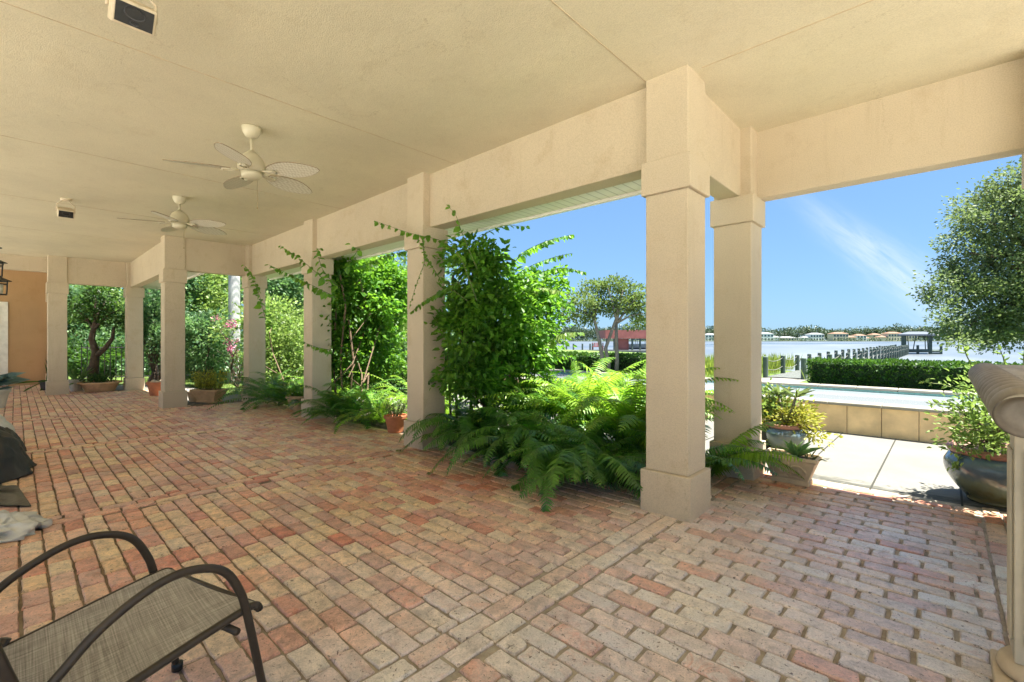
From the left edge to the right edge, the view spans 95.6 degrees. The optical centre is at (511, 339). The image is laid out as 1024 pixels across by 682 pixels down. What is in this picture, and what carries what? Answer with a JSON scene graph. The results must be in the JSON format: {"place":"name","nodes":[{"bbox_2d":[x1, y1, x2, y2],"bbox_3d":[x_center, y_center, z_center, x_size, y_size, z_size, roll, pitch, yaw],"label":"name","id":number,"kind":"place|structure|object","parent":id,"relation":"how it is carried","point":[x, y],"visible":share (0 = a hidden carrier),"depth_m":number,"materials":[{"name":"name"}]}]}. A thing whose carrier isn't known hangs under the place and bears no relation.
{"place":"outdoors","nodes":[
{"label":"outdoors","id":0,"kind":"place"},
{"bbox_2d":[0,415,15,432],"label":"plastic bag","id":1,"kind":"object","parent":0,"point":[4,422],"visible":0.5,"depth_m":5.69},
{"bbox_2d":[0,426,26,451],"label":"fabric heap","id":2,"kind":"object","parent":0,"point":[10,431],"visible":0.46,"depth_m":5.32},
{"bbox_2d":[0,485,30,506],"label":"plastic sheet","id":3,"kind":"object","parent":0,"point":[11,495],"visible":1,"depth_m":3.73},
{"bbox_2d":[0,430,36,483],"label":"fabric heap","id":4,"kind":"object","parent":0,"point":[16,462],"visible":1,"depth_m":4.41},
{"bbox_2d":[67,285,149,380],"bbox_3d":[-10.940,-0.201,12.393,1.846,2.958,1.990,0,0,43],"label":"curved tree","id":5,"kind":"object","parent":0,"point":[94,323],"visible":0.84,"depth_m":12.25,"materials":[{"name":"green plant"}]},
{"bbox_2d":[115,384,240,404],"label":"garden path","id":6,"kind":"structure","parent":0,"point":[187,388],"depth_m":10.82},
{"bbox_2d":[189,368,229,402],"bbox_3d":[-6.341,0.936,9.697,0.725,0.728,0.558,0,0,29],"label":"clay trough","id":7,"kind":"object","parent":6,"relation":"on","point":[202,394],"visible":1,"depth_m":9.62,"materials":[{"name":"ceramic"}]},
{"bbox_2d":[68,348,810,399],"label":"lawn","id":8,"kind":"structure","parent":0,"point":[225,385],"depth_m":15.59,"materials":[{"name":"green plant"}]},
{"bbox_2d":[67,338,99,374],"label":"bush","id":9,"kind":"object","parent":8,"relation":"on","point":[69,353],"visible":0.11,"depth_m":17.38,"materials":[{"name":"green plant"}]},
{"bbox_2d":[67,326,117,374],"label":"bush","id":10,"kind":"object","parent":8,"relation":"on","point":[100,333],"visible":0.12,"depth_m":17.89,"materials":[{"name":"green plant"}]},
{"bbox_2d":[67,284,120,364],"bbox_3d":[-17.868,-0.571,18.727,2.973,4.036,3.198,0,0,43],"label":"garden tree","id":11,"kind":"object","parent":8,"relation":"on","point":[71,326],"visible":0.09,"depth_m":18.57,"materials":[{"name":"green plant"}]},
{"bbox_2d":[68,331,124,375],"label":"bush","id":12,"kind":"object","parent":8,"relation":"on","point":[107,358],"visible":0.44,"depth_m":17.22,"materials":[{"name":"green plant"}]},
{"bbox_2d":[74,318,124,368],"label":"garden bush","id":13,"kind":"object","parent":8,"relation":"on","point":[105,330],"visible":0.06,"depth_m":19.57,"materials":[{"name":"green plant"}]},
{"bbox_2d":[101,332,145,373],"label":"garden bush","id":14,"kind":"object","parent":8,"relation":"on","point":[122,341],"visible":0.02,"depth_m":18.05,"materials":[{"name":"green plant"}]},
{"bbox_2d":[114,336,158,375],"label":"bush","id":15,"kind":"object","parent":8,"relation":"on","point":[146,367],"visible":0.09,"depth_m":16.99,"materials":[{"name":"green plant"}]},
{"bbox_2d":[112,289,188,381],"bbox_3d":[-10.361,-0.210,13.403,2.219,3.459,1.840,0,0,43],"label":"dark tree","id":16,"kind":"object","parent":8,"relation":"on","point":[152,328],"visible":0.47,"depth_m":13.22,"materials":[{"name":"green plant"}]},
{"bbox_2d":[143,273,213,318],"bbox_3d":[-14.620,-1.244,20.040,2.884,5.189,3.065,0,0,43],"label":"garden tree","id":17,"kind":"object","parent":8,"relation":"on","point":[191,285],"visible":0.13,"depth_m":20.16,"materials":[{"name":"green plant"}]},
{"bbox_2d":[81,344,293,379],"bbox_3d":[-9.443,0.740,16.004,8.469,1.180,0.032,0,0,-22],"label":"iron fence","id":18,"kind":"object","parent":8,"relation":"on","point":[110,347],"visible":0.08,"depth_m":14.73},
{"bbox_2d":[153,273,227,319],"bbox_3d":[-14.654,-1.295,21.132,3.882,5.306,4.011,0,0,43],"label":"garden tree","id":19,"kind":"object","parent":8,"relation":"on","point":[207,298],"visible":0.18,"depth_m":21.16,"materials":[{"name":"green plant"}]},
{"bbox_2d":[158,308,237,386],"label":"flowering shrub","id":20,"kind":"object","parent":8,"relation":"on","point":[198,337],"visible":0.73,"depth_m":13.00,"materials":[{"name":"green plant"}]},
{"bbox_2d":[201,274,243,321],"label":"garden tree","id":21,"kind":"object","parent":8,"relation":"on","point":[226,289],"visible":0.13,"depth_m":22.40,"materials":[{"name":"green plant"}]},
{"bbox_2d":[206,302,243,386],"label":"bougainvillea","id":22,"kind":"object","parent":8,"relation":"on","point":[231,325],"visible":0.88,"depth_m":12.54,"materials":[{"name":"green plant"}]},
{"bbox_2d":[227,275,240,383],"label":"royal palm","id":23,"kind":"object","parent":8,"relation":"on","point":[233,289],"visible":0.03,"depth_m":14.17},
{"bbox_2d":[203,325,271,381],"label":"bush","id":24,"kind":"object","parent":8,"relation":"on","point":[242,340],"visible":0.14,"depth_m":14.36,"materials":[{"name":"green plant"}]},
{"bbox_2d":[224,274,303,322],"bbox_3d":[-9.497,-1.267,18.885,4.079,5.237,3.896,0,0,43],"label":"garden tree","id":25,"kind":"object","parent":8,"relation":"on","point":[289,287],"visible":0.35,"depth_m":18.43,"materials":[{"name":"green plant"}]},
{"bbox_2d":[69,253,459,347],"bbox_3d":[-21.226,-2.295,30.128,40.269,10.295,14.111,0,0,-1],"label":"woods foliage","id":26,"kind":"object","parent":8,"relation":"on","point":[285,305],"depth_m":30.92,"materials":[{"name":"green plant"}]},
{"bbox_2d":[229,290,303,389],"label":"shrub","id":27,"kind":"object","parent":8,"relation":"on","point":[293,336],"visible":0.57,"depth_m":10.99,"materials":[{"name":"green plant"}]},
{"bbox_2d":[344,333,446,392],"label":"bush","id":28,"kind":"object","parent":8,"relation":"on","point":[396,383],"visible":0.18,"depth_m":11.63,"materials":[{"name":"green plant"}]},
{"bbox_2d":[390,250,464,334],"bbox_3d":[-4.229,-1.463,19.795,4.423,5.661,4.521,0,0,43],"label":"garden tree","id":29,"kind":"object","parent":8,"relation":"on","point":[405,267],"visible":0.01,"depth_m":19.57,"materials":[{"name":"green plant"}]},
{"bbox_2d":[423,408,554,476],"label":"fern","id":30,"kind":"object","parent":8,"relation":"on","point":[492,422],"visible":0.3,"depth_m":4.81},
{"bbox_2d":[445,350,645,373],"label":"hedge","id":31,"kind":"object","parent":8,"relation":"on","point":[626,360],"visible":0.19,"depth_m":13.72,"materials":[{"name":"green plant"}]},
{"bbox_2d":[556,273,645,374],"bbox_3d":[2.638,-0.267,13.020,3.079,3.201,1.840,0,0,-15],"label":"young tree","id":32,"kind":"object","parent":8,"relation":"on","point":[591,305],"visible":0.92,"depth_m":12.84,"materials":[{"name":"green plant"}]},
{"bbox_2d":[504,369,1009,443],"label":"swimming pool","id":33,"kind":"structure","parent":8,"relation":"on","point":[885,412],"depth_m":6.57,"materials":[{"name":"beige stone"}]},
{"bbox_2d":[805,357,1022,396],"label":"hedge","id":34,"kind":"object","parent":8,"relation":"on","point":[895,373],"visible":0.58,"depth_m":9.10,"materials":[{"name":"green plant"}]},
{"bbox_2d":[904,157,1023,354],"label":"oak tree","id":35,"kind":"object","parent":8,"relation":"on","point":[1002,318],"visible":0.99,"depth_m":14.71,"materials":[{"name":"green plant"}]},
{"bbox_2d":[275,399,708,489],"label":"planting bed ground","id":36,"kind":"structure","parent":0,"point":[383,425],"depth_m":5.82,"materials":[{"name":"soil"}]},
{"bbox_2d":[234,265,288,378],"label":"climbing vine","id":37,"kind":"object","parent":36,"relation":"on","point":[259,303],"visible":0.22,"depth_m":9.36,"materials":[{"name":"green plant"}]},
{"bbox_2d":[207,372,338,411],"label":"fern","id":38,"kind":"object","parent":36,"relation":"on","point":[268,392],"visible":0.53,"depth_m":8.85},
{"bbox_2d":[264,243,406,412],"bbox_3d":[-2.419,-0.187,8.122,3.476,2.987,2.446,0,0,43],"label":"climbing vine","id":39,"kind":"object","parent":36,"relation":"on","point":[361,334],"visible":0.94,"depth_m":8.19,"materials":[{"name":"green plant"}]},
{"bbox_2d":[333,386,406,429],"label":"fern","id":40,"kind":"object","parent":36,"relation":"on","point":[371,415],"visible":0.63,"depth_m":6.99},
{"bbox_2d":[349,371,454,422],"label":"fern","id":41,"kind":"object","parent":36,"relation":"on","point":[399,392],"visible":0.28,"depth_m":7.26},
{"bbox_2d":[380,381,500,418],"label":"fern","id":42,"kind":"object","parent":36,"relation":"on","point":[446,403],"visible":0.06,"depth_m":6.88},
{"bbox_2d":[453,373,617,426],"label":"fern","id":43,"kind":"object","parent":36,"relation":"on","point":[519,403],"visible":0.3,"depth_m":5.31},
{"bbox_2d":[473,357,645,427],"bbox_3d":[0.842,0.749,5.240,2.410,1.062,2.131,0,0,27],"label":"fern","id":44,"kind":"object","parent":36,"relation":"on","point":[559,411],"visible":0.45,"depth_m":5.13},
{"bbox_2d":[497,364,640,415],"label":"fern","id":45,"kind":"object","parent":36,"relation":"on","point":[569,384],"visible":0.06,"depth_m":5.57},
{"bbox_2d":[535,355,737,450],"bbox_3d":[1.325,0.713,4.821,2.217,1.135,2.117,0,0,-6],"label":"fern","id":46,"kind":"object","parent":36,"relation":"on","point":[623,419],"visible":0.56,"depth_m":4.54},
{"bbox_2d":[562,364,713,427],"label":"fern","id":47,"kind":"object","parent":36,"relation":"on","point":[635,401],"visible":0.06,"depth_m":5.03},
{"bbox_2d":[609,419,776,482],"bbox_3d":[1.586,0.990,4.214,1.317,0.587,1.281,0,0,-27],"label":"fern","id":48,"kind":"object","parent":36,"relation":"on","point":[711,455],"visible":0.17,"depth_m":4.07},
{"bbox_2d":[0,384,1009,681],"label":"brick floor","id":49,"kind":"structure","parent":0,"point":[348,550],"depth_m":2.74,"materials":[{"name":"brick"}]},
{"bbox_2d":[0,372,30,407],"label":"potted plant","id":50,"kind":"object","parent":49,"relation":"on","point":[9,378],"visible":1,"depth_m":8.88,"materials":[{"name":"plant"}]},
{"bbox_2d":[0,510,42,542],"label":"pale cloth","id":51,"kind":"object","parent":49,"relation":"on","point":[15,526],"visible":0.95,"depth_m":3.09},
{"bbox_2d":[31,517,52,528],"bbox_3d":[-3.301,1.268,3.206,0.191,0.091,0.077,0,0,-30],"label":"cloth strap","id":52,"kind":"object","parent":51,"relation":"attached to","point":[46,523],"visible":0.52,"depth_m":3.22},
{"bbox_2d":[0,269,46,386],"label":"house wall","id":53,"kind":"structure","parent":49,"relation":"on","point":[23,325],"depth_m":13.28,"materials":[{"name":"orange paint"}]},
{"bbox_2d":[0,302,7,385],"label":"door","id":54,"kind":"structure","parent":53,"relation":"in","point":[3,305],"depth_m":12.96,"materials":[{"name":"white paint"}]},
{"bbox_2d":[15,360,46,391],"bbox_3d":[-12.021,1.019,12.035,1.486,1.048,1.228,0,0,43],"label":"dark pot","id":55,"kind":"object","parent":49,"relation":"on","point":[42,384],"visible":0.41,"depth_m":11.91,"materials":[{"name":"ceramic"}]},
{"bbox_2d":[45,255,68,395],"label":"porch column","id":56,"kind":"structure","parent":49,"relation":"on","point":[57,293],"depth_m":11.01,"materials":[{"name":"paint"}]},
{"bbox_2d":[67,257,125,287],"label":"porch beam","id":57,"kind":"structure","parent":56,"relation":"on","point":[89,272],"depth_m":11.54,"materials":[{"name":"paint"}]},
{"bbox_2d":[67,364,92,391],"bbox_3d":[-11.082,0.964,11.897,0.972,0.706,0.673,0,0,43],"label":"white pot","id":58,"kind":"object","parent":49,"relation":"on","point":[74,386],"visible":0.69,"depth_m":11.68,"materials":[{"name":"ceramic"}]},
{"bbox_2d":[77,371,122,391],"bbox_3d":[-10.444,1.049,11.786,0.880,0.501,0.880,0,0,43],"label":"bowl planter","id":59,"kind":"object","parent":49,"relation":"on","point":[101,383],"visible":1,"depth_m":11.63,"materials":[{"name":"ceramic"}]},
{"bbox_2d":[0,531,265,681],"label":"patio chair","id":60,"kind":"object","parent":49,"relation":"on","point":[154,621],"visible":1,"depth_m":1.43,"materials":[{"name":"fabric"}]},
{"bbox_2d":[123,262,144,390],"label":"porch column","id":61,"kind":"structure","parent":49,"relation":"on","point":[134,379],"depth_m":11.99,"materials":[{"name":"paint"}]},
{"bbox_2d":[145,364,160,395],"bbox_3d":[-8.285,0.935,10.872,0.460,0.731,0.460,0,0,-1],"label":"clay pot","id":62,"kind":"object","parent":49,"relation":"on","point":[154,387],"visible":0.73,"depth_m":10.71,"materials":[{"name":"ceramic"}]},
{"bbox_2d":[159,235,186,408],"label":"porch column","id":63,"kind":"structure","parent":49,"relation":"on","point":[173,282],"depth_m":8.92,"materials":[{"name":"paint"}]},
{"bbox_2d":[130,242,160,287],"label":"porch beam","id":64,"kind":"structure","parent":63,"relation":"on","point":[145,267],"depth_m":10.56,"materials":[{"name":"paint"}]},
{"bbox_2d":[185,238,244,275],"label":"porch beam","id":65,"kind":"structure","parent":63,"relation":"on","point":[208,257],"depth_m":9.43,"materials":[{"name":"paint"}]},
{"bbox_2d":[241,245,266,401],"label":"porch column","id":66,"kind":"structure","parent":49,"relation":"on","point":[254,342],"depth_m":9.80,"materials":[{"name":"paint"}]},
{"bbox_2d":[252,88,645,275],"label":"porch beam","id":67,"kind":"structure","parent":66,"relation":"on","point":[599,147],"depth_m":4.70,"materials":[{"name":"paint"}]},
{"bbox_2d":[216,366,303,409],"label":"fern","id":68,"kind":"object","parent":49,"relation":"on","point":[249,393],"visible":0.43,"depth_m":9.24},
{"bbox_2d":[270,380,303,409],"bbox_3d":[-4.080,1.037,8.709,0.855,0.527,0.860,0,0,43],"label":"bowl pot","id":69,"kind":"object","parent":49,"relation":"on","point":[290,398],"visible":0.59,"depth_m":8.56,"materials":[{"name":"ceramic"}]},
{"bbox_2d":[243,380,348,405],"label":"fern","id":70,"kind":"object","parent":49,"relation":"on","point":[285,393],"visible":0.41,"depth_m":8.52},
{"bbox_2d":[301,219,333,419],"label":"porch column","id":71,"kind":"structure","parent":49,"relation":"on","point":[317,369],"depth_m":7.70,"materials":[{"name":"paint"}]},
{"bbox_2d":[284,385,378,421],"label":"fern","id":72,"kind":"object","parent":49,"relation":"on","point":[331,400],"visible":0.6,"depth_m":7.30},
{"bbox_2d":[290,379,406,433],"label":"fern","id":73,"kind":"object","parent":49,"relation":"on","point":[352,404],"visible":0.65,"depth_m":7.08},
{"bbox_2d":[382,399,406,432],"bbox_3d":[-1.641,1.055,6.562,0.355,0.490,0.330,0,0,43],"label":"clay pot","id":74,"kind":"object","parent":49,"relation":"on","point":[394,423],"visible":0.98,"depth_m":6.51,"materials":[{"name":"ceramic"}]},
{"bbox_2d":[404,172,447,449],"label":"porch column","id":75,"kind":"structure","parent":49,"relation":"on","point":[423,401],"depth_m":5.59,"materials":[{"name":"paint"}]},
{"bbox_2d":[374,205,586,441],"bbox_3d":[-0.191,-0.090,5.660,2.675,2.882,1.861,0,0,-23],"label":"climbing vine","id":76,"kind":"object","parent":75,"relation":"attached to","point":[483,327],"visible":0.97,"depth_m":5.47,"materials":[{"name":"green plant"}]},
{"bbox_2d":[396,392,522,468],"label":"fern","id":77,"kind":"object","parent":49,"relation":"on","point":[468,422],"visible":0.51,"depth_m":5.08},
{"bbox_2d":[427,407,620,495],"bbox_3d":[0.294,0.982,4.777,1.696,0.679,2.059,0,0,43],"label":"fern","id":78,"kind":"object","parent":49,"relation":"on","point":[514,444],"visible":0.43,"depth_m":4.36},
{"bbox_2d":[482,409,645,511],"bbox_3d":[0.658,1.008,4.271,1.934,0.655,1.694,0,0,-13],"label":"fern","id":79,"kind":"object","parent":49,"relation":"on","point":[623,454],"visible":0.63,"depth_m":3.84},
{"bbox_2d":[515,424,622,498],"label":"fern","id":80,"kind":"object","parent":49,"relation":"on","point":[582,439],"visible":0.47,"depth_m":3.93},
{"bbox_2d":[641,64,710,522],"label":"porch column","id":81,"kind":"structure","parent":49,"relation":"on","point":[675,193],"depth_m":3.45,"materials":[{"name":"paint"}]},
{"bbox_2d":[705,93,739,199],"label":"porch beam","id":82,"kind":"structure","parent":81,"relation":"on","point":[722,144],"depth_m":4.05,"materials":[{"name":"paint"}]},
{"bbox_2d":[710,126,765,480],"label":"porch column","id":83,"kind":"structure","parent":49,"relation":"on","point":[737,224],"depth_m":4.41,"materials":[{"name":"paint"}]},
{"bbox_2d":[706,421,804,479],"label":"fern","id":84,"kind":"object","parent":49,"relation":"on","point":[718,468],"visible":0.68,"depth_m":4.10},
{"bbox_2d":[763,440,827,486],"bbox_3d":[2.576,1.093,4.236,0.501,0.415,0.365,0,0,43],"label":"scroll planter","id":85,"kind":"object","parent":49,"relation":"on","point":[806,469],"visible":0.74,"depth_m":4.17,"materials":[{"name":"stone"}]},
{"bbox_2d":[968,363,1023,681],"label":"balustrade","id":86,"kind":"object","parent":49,"relation":"on","point":[999,389],"visible":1,"depth_m":1.68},
{"bbox_2d":[1022,151,1023,188],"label":"porch column","id":87,"kind":"structure","parent":49,"relation":"on","point":[1023,170],"depth_m":3.35,"materials":[{"name":"paint"}]},
{"bbox_2d":[757,58,1023,201],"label":"porch beam","id":88,"kind":"structure","parent":87,"relation":"on","point":[971,118],"depth_m":3.73,"materials":[{"name":"paint"}]},
{"bbox_2d":[0,0,1023,262],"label":"ceiling","id":89,"kind":"structure","parent":0,"point":[102,116],"depth_m":3.56,"materials":[{"name":"paint"}]},
{"bbox_2d":[0,254,46,272],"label":"porch beam","id":90,"kind":"structure","parent":89,"relation":"attached to","point":[26,263],"depth_m":11.01,"materials":[{"name":"paint"}]},
{"bbox_2d":[56,198,75,218],"bbox_3d":[-6.291,-1.854,6.550,0.166,0.278,0.204,0,0,43],"label":"ceiling speaker","id":91,"kind":"object","parent":89,"relation":"attached to","point":[66,212],"visible":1,"depth_m":6.51},
{"bbox_2d":[105,0,157,36],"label":"ceiling speaker","id":92,"kind":"object","parent":89,"relation":"attached to","point":[136,16],"visible":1,"depth_m":2.52},
{"bbox_2d":[118,195,226,248],"bbox_3d":[-4.665,-1.627,6.492,1.243,0.714,1.291,0,0,43],"label":"ceiling fan","id":93,"kind":"object","parent":89,"relation":"hanging from","point":[179,219],"visible":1,"depth_m":6.42,"materials":[{"name":"plastic"}]},
{"bbox_2d":[143,272,202,289],"bbox_3d":[-8.434,-1.820,11.309,4.690,0.860,0.472,0,0,43],"label":"roof eave","id":94,"kind":"object","parent":89,"relation":"attached to","point":[156,284],"visible":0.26,"depth_m":11.74,"materials":[{"name":"white paint"}]},
{"bbox_2d":[162,124,319,208],"bbox_3d":[-2.475,-1.607,4.388,1.235,0.754,1.292,0,0,43],"label":"ceiling fan","id":95,"kind":"object","parent":89,"relation":"hanging from","point":[251,166],"visible":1,"depth_m":4.30,"materials":[{"name":"wicker"}]},
{"bbox_2d":[265,179,640,279],"bbox_3d":[-2.200,-1.820,7.346,9.810,0.860,0.462,0,0,43],"label":"roof eave","id":96,"kind":"object","parent":89,"relation":"attached to","point":[617,192],"visible":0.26,"depth_m":5.23,"materials":[{"name":"white paint"}]},
{"bbox_2d":[70,155,1021,339],"label":"sky","id":97,"kind":"structure","parent":0,"point":[843,258],"materials":[{"name":"blue"}]},
{"bbox_2d":[377,395,1006,511],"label":"pool deck","id":98,"kind":"structure","parent":0,"point":[914,468],"depth_m":4.85,"materials":[{"name":"concrete"}]},
{"bbox_2d":[762,377,813,448],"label":"shrub","id":99,"kind":"object","parent":98,"relation":"on","point":[766,401],"visible":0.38,"depth_m":5.46,"materials":[{"name":"plant"}]},
{"bbox_2d":[762,383,842,451],"bbox_3d":[3.199,0.906,5.372,0.804,0.807,0.867,0,0,-3],"label":"glazed pot","id":100,"kind":"object","parent":98,"relation":"on","point":[791,427],"visible":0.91,"depth_m":5.19,"materials":[{"name":"blue ceramic"}]},
{"bbox_2d":[706,433,963,505],"bbox_3d":[4.093,1.310,5.106,3.614,0.004,2.850,0,0,43],"label":"paving joint","id":101,"kind":"object","parent":98,"relation":"on","point":[874,480],"visible":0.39,"depth_m":4.79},
{"bbox_2d":[918,344,1023,507],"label":"glazed bowl","id":102,"kind":"object","parent":98,"relation":"on","point":[975,466],"visible":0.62,"depth_m":3.67,"materials":[{"name":"green ceramic"}]},
{"bbox_2d":[705,352,855,380],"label":"tall grass","id":103,"kind":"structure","parent":0,"point":[772,366],"depth_m":17.94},
{"bbox_2d":[762,378,804,382],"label":"dock path","id":104,"kind":"structure","parent":0,"point":[783,380],"depth_m":15.06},
{"bbox_2d":[555,341,1023,370],"bbox_3d":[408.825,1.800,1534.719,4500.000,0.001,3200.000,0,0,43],"label":"lake water","id":105,"kind":"structure","parent":0,"point":[805,348],"depth_m":95.26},
{"bbox_2d":[589,330,645,352],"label":"red boathouse","id":106,"kind":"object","parent":105,"relation":"in","point":[624,336],"visible":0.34,"depth_m":63.98,"materials":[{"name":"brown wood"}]},
{"bbox_2d":[763,344,908,379],"bbox_3d":[29.568,1.727,37.524,1.320,2.346,59.566,0,0,43],"label":"dock","id":107,"kind":"object","parent":105,"relation":"in","point":[888,352],"visible":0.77,"depth_m":23.98,"materials":[{"name":"grey wood"}]},
{"bbox_2d":[898,332,942,353],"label":"boathouse","id":108,"kind":"object","parent":105,"relation":"in","point":[929,350],"visible":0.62,"depth_m":57.91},
{"bbox_3d":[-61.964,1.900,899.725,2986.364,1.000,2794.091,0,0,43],"label":"far shore","id":109,"kind":"structure","parent":0,"visible":0},
{"bbox_2d":[447,323,1023,340],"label":"treeline","id":110,"kind":"object","parent":109,"relation":"on","point":[791,332],"visible":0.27,"depth_m":579.35,"materials":[{"name":"green plant"}]},
{"bbox_2d":[553,336,1011,340],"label":"shore shrubbery","id":111,"kind":"object","parent":109,"relation":"on","point":[842,339],"visible":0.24,"depth_m":519.22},
{"bbox_2d":[798,333,823,340],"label":"shore house","id":112,"kind":"structure","parent":109,"relation":"on","point":[818,336],"depth_m":544.83,"materials":[{"name":"white paint"}]},
{"bbox_2d":[827,332,855,340],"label":"shore house","id":113,"kind":"structure","parent":109,"relation":"on","point":[833,336],"depth_m":530.04,"materials":[{"name":"ceramic"}]},
{"bbox_2d":[874,332,900,340],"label":"shore house","id":114,"kind":"structure","parent":109,"relation":"on","point":[885,336],"depth_m":535.34,"materials":[{"name":"ceramic"}]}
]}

